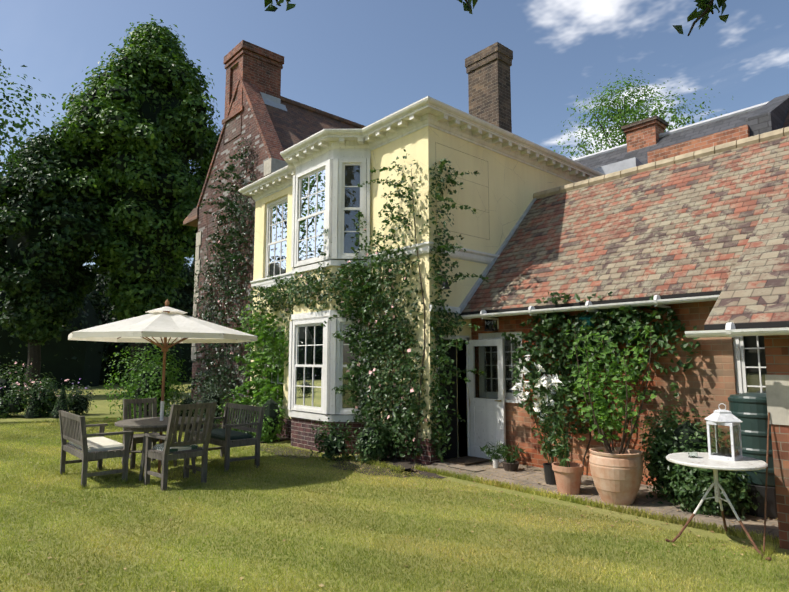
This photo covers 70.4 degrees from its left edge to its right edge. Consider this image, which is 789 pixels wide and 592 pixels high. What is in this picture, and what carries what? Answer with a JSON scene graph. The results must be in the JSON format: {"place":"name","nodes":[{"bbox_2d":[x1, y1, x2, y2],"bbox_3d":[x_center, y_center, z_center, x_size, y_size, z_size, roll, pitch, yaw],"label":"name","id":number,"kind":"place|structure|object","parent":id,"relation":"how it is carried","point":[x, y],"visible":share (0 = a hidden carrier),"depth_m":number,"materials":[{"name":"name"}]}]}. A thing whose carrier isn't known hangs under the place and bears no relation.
{"place":"outdoors","nodes":[
{"label":"outdoors","id":0,"kind":"place"},
{"bbox_2d":[183,77,287,422],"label":"gable wall","id":1,"kind":"structure","parent":0,"point":[259,131],"depth_m":14.91,"materials":[{"name":"brick"}]},
{"bbox_2d":[185,133,256,420],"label":"gable climber leaves","id":2,"kind":"object","parent":1,"relation":"attached to","point":[233,206],"visible":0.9,"depth_m":14.31,"materials":[{"name":"green plant"}]},
{"bbox_2d":[250,199,255,363],"bbox_3d":[-3.397,0.230,13.455,0.160,5.650,0.180,6,-9,-41],"label":"down pipe","id":3,"kind":"object","parent":1,"relation":"attached to","point":[253,256],"visible":0.1,"depth_m":13.59,"materials":[{"name":"white metal"}]},
{"bbox_2d":[223,40,286,144],"bbox_3d":[-3.933,-5.532,15.767,1.370,2.630,1.270,6,-9,-41],"label":"red chimney","id":4,"kind":"object","parent":1,"relation":"attached to","point":[258,66],"visible":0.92,"depth_m":15.48,"materials":[{"name":"brick"}]},
{"bbox_2d":[265,96,365,149],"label":"roof","id":5,"kind":"structure","parent":1,"relation":"attached to","point":[296,122],"depth_m":15.87,"materials":[{"name":"tile"}]},
{"bbox_2d":[0,382,788,591],"bbox_3d":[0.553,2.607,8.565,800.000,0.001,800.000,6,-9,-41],"label":"lawn ground","id":6,"kind":"structure","parent":0,"point":[101,403],"depth_m":5.19,"materials":[{"name":"green plant"}]},
{"bbox_2d":[0,49,83,187],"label":"tree","id":7,"kind":"object","parent":6,"relation":"on","point":[3,124],"visible":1,"depth_m":15.88,"materials":[{"name":"green plant"}]},
{"bbox_2d":[0,153,99,333],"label":"tree","id":8,"kind":"object","parent":6,"relation":"on","point":[11,244],"visible":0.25,"depth_m":24.46,"materials":[{"name":"green plant"}]},
{"bbox_2d":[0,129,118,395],"bbox_3d":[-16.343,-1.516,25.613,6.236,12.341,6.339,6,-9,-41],"label":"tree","id":9,"kind":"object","parent":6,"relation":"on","point":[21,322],"depth_m":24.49,"materials":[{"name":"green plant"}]},
{"bbox_2d":[22,384,133,415],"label":"conical shrubs","id":10,"kind":"object","parent":6,"relation":"on","point":[59,401],"visible":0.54,"depth_m":15.79,"materials":[{"name":"green plant"}]},
{"bbox_2d":[59,410,132,488],"bbox_3d":[-4.156,2.054,7.709,0.648,0.900,1.270,6,-9,-41],"label":"armchair","id":11,"kind":"object","parent":6,"relation":"on","point":[100,448],"visible":0.94,"depth_m":7.40,"materials":[{"name":"grey wood"}]},
{"bbox_2d":[0,271,194,389],"bbox_3d":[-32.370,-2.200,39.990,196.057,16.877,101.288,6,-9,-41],"label":"hedge","id":12,"kind":"object","parent":6,"relation":"on","point":[59,366],"visible":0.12,"depth_m":33.43,"materials":[{"name":"green plant"}]},
{"bbox_2d":[0,254,194,382],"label":"trees","id":13,"kind":"object","parent":6,"relation":"on","point":[102,300],"visible":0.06,"depth_m":38.02,"materials":[{"name":"green plant"}]},
{"bbox_2d":[50,14,221,390],"bbox_3d":[-12.471,-4.718,28.144,8.860,19.277,8.282,6,-9,-41],"label":"tree","id":14,"kind":"object","parent":6,"relation":"on","point":[127,303],"depth_m":26.32,"materials":[{"name":"green plant"}]},
{"bbox_2d":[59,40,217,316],"bbox_3d":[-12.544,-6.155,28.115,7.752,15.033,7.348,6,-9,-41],"label":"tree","id":15,"kind":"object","parent":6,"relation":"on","point":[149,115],"visible":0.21,"depth_m":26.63,"materials":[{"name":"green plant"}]},
{"bbox_2d":[121,398,165,468],"bbox_3d":[-3.929,2.127,8.766,0.500,1.000,0.579,6,-9,-41],"label":"chair","id":16,"kind":"object","parent":6,"relation":"on","point":[138,438],"visible":0.5,"depth_m":8.87,"materials":[{"name":"grey wood"}]},
{"bbox_2d":[97,257,194,314],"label":"tree leaves","id":17,"kind":"object","parent":6,"relation":"on","point":[189,275],"visible":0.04,"depth_m":41.87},
{"bbox_2d":[108,266,191,310],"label":"trees","id":18,"kind":"object","parent":6,"relation":"on","point":[174,295],"depth_m":42.04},
{"bbox_2d":[115,417,204,480],"bbox_3d":[-3.374,2.176,8.059,1.220,0.745,1.220,6,-9,-41],"label":"garden table","id":19,"kind":"object","parent":6,"relation":"on","point":[150,424],"visible":0.54,"depth_m":7.73,"materials":[{"name":"grey wood"}]},
{"bbox_2d":[68,299,257,472],"bbox_3d":[-3.374,1.294,8.161,2.446,2.515,2.446,-1,-7,12],"label":"parasol","id":20,"kind":"object","parent":6,"relation":"on","point":[165,325],"visible":0.98,"depth_m":7.77,"materials":[{"name":"white fabric"}]},
{"bbox_2d":[144,402,216,490],"bbox_3d":[-2.822,1.932,7.353,0.741,1.060,0.620,-6,-9,41],"label":"chair","id":21,"kind":"object","parent":6,"relation":"on","point":[166,451],"visible":1,"depth_m":7.24,"materials":[{"name":"grey wood"}]},
{"bbox_2d":[95,343,289,442],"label":"shrubs","id":22,"kind":"object","parent":6,"relation":"on","point":[266,437],"visible":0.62,"depth_m":13.09,"materials":[{"name":"green plant"}]},
{"bbox_2d":[0,347,393,464],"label":"border shrub","id":23,"kind":"object","parent":6,"relation":"on","point":[374,455],"depth_m":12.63,"materials":[{"name":"green plant"}]},
{"bbox_2d":[5,361,92,395],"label":"flowers","id":24,"kind":"object","parent":23,"relation":"on","point":[24,383],"visible":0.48,"depth_m":16.33,"materials":[{"name":"pink plant"}]},
{"bbox_2d":[193,402,264,471],"bbox_3d":[-2.643,2.179,8.782,0.648,0.900,1.270,6,-9,-41],"label":"armchair","id":25,"kind":"object","parent":6,"relation":"on","point":[225,438],"visible":0.85,"depth_m":8.52,"materials":[{"name":"grey wood"}]},
{"bbox_2d":[142,415,426,469],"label":"soil beds","id":26,"kind":"object","parent":6,"relation":"on","point":[405,464],"visible":0.25,"depth_m":8.85,"materials":[{"name":"brown soil"}]},
{"bbox_2d":[394,405,401,455],"bbox_3d":[0.049,2.191,8.972,0.134,0.920,0.175,2,-7,-15],"label":"stake lantern","id":27,"kind":"object","parent":26,"relation":"on","point":[398,406],"visible":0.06,"depth_m":8.99,"materials":[{"name":"black metal"}]},
{"bbox_2d":[288,151,370,453],"bbox_3d":[-1.390,0.086,10.614,0.580,5.480,2.309,6,-9,-41],"label":"bay window","id":28,"kind":"structure","parent":6,"relation":"on","point":[330,195],"depth_m":10.21,"materials":[{"name":"paint"}]},
{"bbox_2d":[260,445,445,477],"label":"bare earth patches","id":29,"kind":"object","parent":6,"relation":"on","point":[425,474],"visible":0.31,"depth_m":8.35,"materials":[{"name":"soil"}]},
{"bbox_2d":[26,443,777,591],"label":"fallen leaves","id":30,"kind":"object","parent":6,"relation":"on","point":[241,578],"visible":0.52,"depth_m":6.20,"materials":[{"name":"plant"}]},
{"bbox_2d":[250,126,571,464],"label":"yellow house","id":31,"kind":"structure","parent":6,"relation":"on","point":[499,191],"depth_m":9.54,"materials":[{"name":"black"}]},
{"bbox_2d":[261,195,287,407],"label":"sash windows","id":32,"kind":"structure","parent":31,"relation":"attached to","point":[276,239],"depth_m":12.76,"materials":[{"name":"white paint"}]},
{"bbox_2d":[238,96,604,201],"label":"cornice","id":33,"kind":"structure","parent":31,"relation":"attached to","point":[430,112],"depth_m":10.26,"materials":[{"name":"paint"}]},
{"bbox_3d":[0.510,-2.856,13.138,6.562,0.550,6.405,6,-9,-41],"label":"house roof","id":34,"kind":"object","parent":33,"relation":"on","visible":0},
{"bbox_2d":[465,42,512,132],"bbox_3d":[2.216,-4.131,12.659,0.560,2.930,1.100,6,-9,-41],"label":"chimney","id":35,"kind":"object","parent":34,"relation":"on","point":[489,82],"visible":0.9,"depth_m":12.52,"materials":[{"name":"brick"}]},
{"bbox_2d":[437,273,449,326],"bbox_3d":[0.791,0.098,8.906,0.145,0.950,0.225,3,-7,-27],"label":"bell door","id":36,"kind":"structure","parent":31,"relation":"attached to","point":[444,284],"depth_m":8.87,"materials":[{"name":"black metal"}]},
{"bbox_2d":[56,454,779,559],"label":"grass tufts","id":37,"kind":"object","parent":6,"relation":"on","point":[754,535],"visible":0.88,"depth_m":6.11,"materials":[{"name":"green plant"}]},
{"bbox_2d":[194,157,678,474],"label":"climber stems","id":38,"kind":"object","parent":6,"relation":"on","point":[408,456],"visible":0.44,"depth_m":9.32,"materials":[{"name":"brown plant"}]},
{"bbox_2d":[231,304,288,414],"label":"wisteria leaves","id":39,"kind":"object","parent":38,"relation":"attached to","point":[266,334],"visible":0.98,"depth_m":12.09,"materials":[{"name":"green plant"}]},
{"bbox_2d":[243,149,487,462],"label":"climbing rose leaves","id":40,"kind":"object","parent":38,"relation":"on","point":[379,343],"visible":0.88,"depth_m":9.15,"materials":[{"name":"green plant"}]},
{"bbox_2d":[197,157,426,440],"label":"climbing rose flowers","id":41,"kind":"object","parent":40,"relation":"attached to","point":[408,350],"visible":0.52,"depth_m":9.52,"materials":[{"name":"pink plant"}]},
{"bbox_2d":[422,461,778,542],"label":"flagstone path","id":42,"kind":"structure","parent":6,"relation":"on","point":[751,522],"depth_m":6.70,"materials":[{"name":"stone"}]},
{"bbox_2d":[443,456,490,465],"bbox_3d":[1.125,2.566,8.726,0.620,0.018,0.470,6,-9,-41],"label":"door mat","id":43,"kind":"object","parent":42,"relation":"on","point":[467,460],"depth_m":8.67,"materials":[{"name":"brown fabric"}]},
{"bbox_2d":[492,459,555,484],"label":"plant pots","id":44,"kind":"object","parent":42,"relation":"on","point":[549,474],"visible":0.71,"depth_m":7.31,"materials":[{"name":"black plastic"}]},
{"bbox_2d":[479,335,650,466],"bbox_3d":[1.952,1.396,7.280,0.744,1.900,2.823,3,-7,-25],"label":"pot plant","id":45,"kind":"object","parent":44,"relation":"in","point":[502,451],"depth_m":6.88,"materials":[{"name":"green plant"}]},
{"bbox_2d":[512,355,561,421],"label":"white flowers","id":46,"kind":"object","parent":45,"relation":"on","point":[549,381],"visible":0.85,"depth_m":7.04,"materials":[{"name":"white plant"}]},
{"bbox_2d":[563,314,668,451],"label":"pot shrub leaves","id":47,"kind":"object","parent":45,"relation":"attached to","point":[601,403],"visible":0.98,"depth_m":6.40,"materials":[{"name":"green plant"}]},
{"bbox_2d":[552,447,642,504],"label":"terracotta pots","id":48,"kind":"object","parent":42,"relation":"on","point":[617,477],"visible":0.96,"depth_m":6.14,"materials":[{"name":"orange ceramic"}]},
{"bbox_2d":[728,393,777,518],"bbox_3d":[3.856,1.641,5.883,0.544,1.230,0.544,6,-9,-41],"label":"water butt","id":49,"kind":"object","parent":42,"relation":"on","point":[749,410],"visible":0.42,"depth_m":5.70,"materials":[{"name":"green plastic"}]},
{"bbox_2d":[459,127,788,314],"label":"wing roof","id":50,"kind":"structure","parent":6,"relation":"on","point":[682,226],"depth_m":8.21,"materials":[{"name":"red tile"}]},
{"bbox_2d":[579,315,593,330],"bbox_3d":[2.680,0.379,7.805,0.170,0.250,0.180,6,-9,-41],"label":"bird box","id":51,"kind":"object","parent":50,"relation":"attached to","point":[588,318],"visible":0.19,"depth_m":7.75,"materials":[{"name":"teal paint"}]},
{"bbox_2d":[454,295,718,328],"bbox_3d":[2.675,0.225,7.616,0.451,0.283,4.600,6,-9,-41],"label":"wing gutter","id":52,"kind":"object","parent":50,"relation":"attached to","point":[657,301],"visible":0.54,"depth_m":7.40,"materials":[{"name":"white metal"}]},
{"bbox_2d":[550,69,732,158],"bbox_3d":[12.689,-3.626,29.688,14.017,17.457,14.559,6,-9,-41],"label":"tree","id":53,"kind":"object","parent":6,"relation":"on","point":[628,112],"depth_m":29.82,"materials":[{"name":"green plant"}]},
{"bbox_2d":[631,396,759,520],"bbox_3d":[3.295,1.899,6.204,1.158,1.522,1.394,6,-9,-41],"label":"box shrub","id":54,"kind":"object","parent":6,"relation":"on","point":[689,494],"depth_m":6.08,"materials":[{"name":"green plant"}]},
{"bbox_2d":[665,452,771,559],"bbox_3d":[2.893,1.826,4.961,0.842,0.740,0.823,6,-9,-41],"label":"round garden table","id":55,"kind":"object","parent":6,"relation":"on","point":[703,460],"visible":0.83,"depth_m":4.88,"materials":[{"name":"metal"}]},
{"bbox_2d":[688,403,742,460],"bbox_3d":[2.910,1.218,5.051,0.439,0.488,0.284,2,-7,-14],"label":"table lantern","id":56,"kind":"object","parent":55,"relation":"on","point":[724,434],"visible":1,"depth_m":5.01,"materials":[{"name":"white painted metal"},{"name":"clear glass"}]},
{"bbox_2d":[763,412,769,551],"bbox_3d":[3.184,1.589,4.787,0.296,1.153,0.013,4,-8,-33],"label":"metal pole","id":57,"kind":"object","parent":6,"relation":"on","point":[766,482],"visible":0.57,"depth_m":4.78,"materials":[{"name":"metal"}]},
{"bbox_2d":[764,327,788,549],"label":"brick wall","id":58,"kind":"structure","parent":6,"relation":"on","point":[777,369],"depth_m":4.88,"materials":[{"name":"brick"}]},
{"bbox_2d":[704,197,788,329],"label":"roof","id":59,"kind":"structure","parent":58,"relation":"on","point":[754,293],"depth_m":5.36,"materials":[{"name":"tile"}]},
{"bbox_2d":[685,322,788,337],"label":"gutter","id":60,"kind":"object","parent":59,"relation":"attached to","point":[730,330],"visible":1,"depth_m":4.80,"materials":[{"name":"white paint"}]},
{"bbox_2d":[0,0,788,266],"label":"sky","id":61,"kind":"structure","parent":0,"point":[363,62],"materials":[{"name":"blue"}]},
{"bbox_2d":[264,0,728,35],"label":"overhanging leaves","id":62,"kind":"object","parent":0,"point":[703,5],"depth_m":2.53,"materials":[{"name":"green plant"}]},
{"bbox_2d":[471,301,766,487],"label":"wing wall","id":63,"kind":"structure","parent":0,"point":[706,381],"depth_m":7.10,"materials":[{"name":"brick"}]},
{"bbox_2d":[468,339,505,462],"bbox_3d":[1.458,1.665,9.000,0.098,1.930,0.720,6,-9,-41],"label":"door","id":64,"kind":"structure","parent":63,"relation":"attached to","point":[487,421],"depth_m":8.97,"materials":[{"name":"white paint"}]},
{"bbox_2d":[484,317,497,330],"bbox_3d":[1.569,0.446,9.053,0.170,0.245,0.160,6,-9,-41],"label":"wall lantern","id":65,"kind":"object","parent":63,"relation":"attached to","point":[490,325],"depth_m":9.01,"materials":[{"name":"black metal"}]},
{"bbox_2d":[502,291,699,439],"bbox_3d":[2.534,0.935,7.450,0.845,2.085,2.734,6,-9,-41],"label":"climbing plant","id":66,"kind":"object","parent":63,"relation":"attached to","point":[559,347],"visible":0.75,"depth_m":7.59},
{"bbox_2d":[478,328,766,399],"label":"wing windows","id":67,"kind":"structure","parent":63,"relation":"in","point":[740,364],"depth_m":8.82,"materials":[{"name":"wood"}]},
{"bbox_2d":[572,94,788,174],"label":"range","id":68,"kind":"structure","parent":0,"point":[649,140],"depth_m":12.23,"materials":[{"name":"brick"}]}
]}

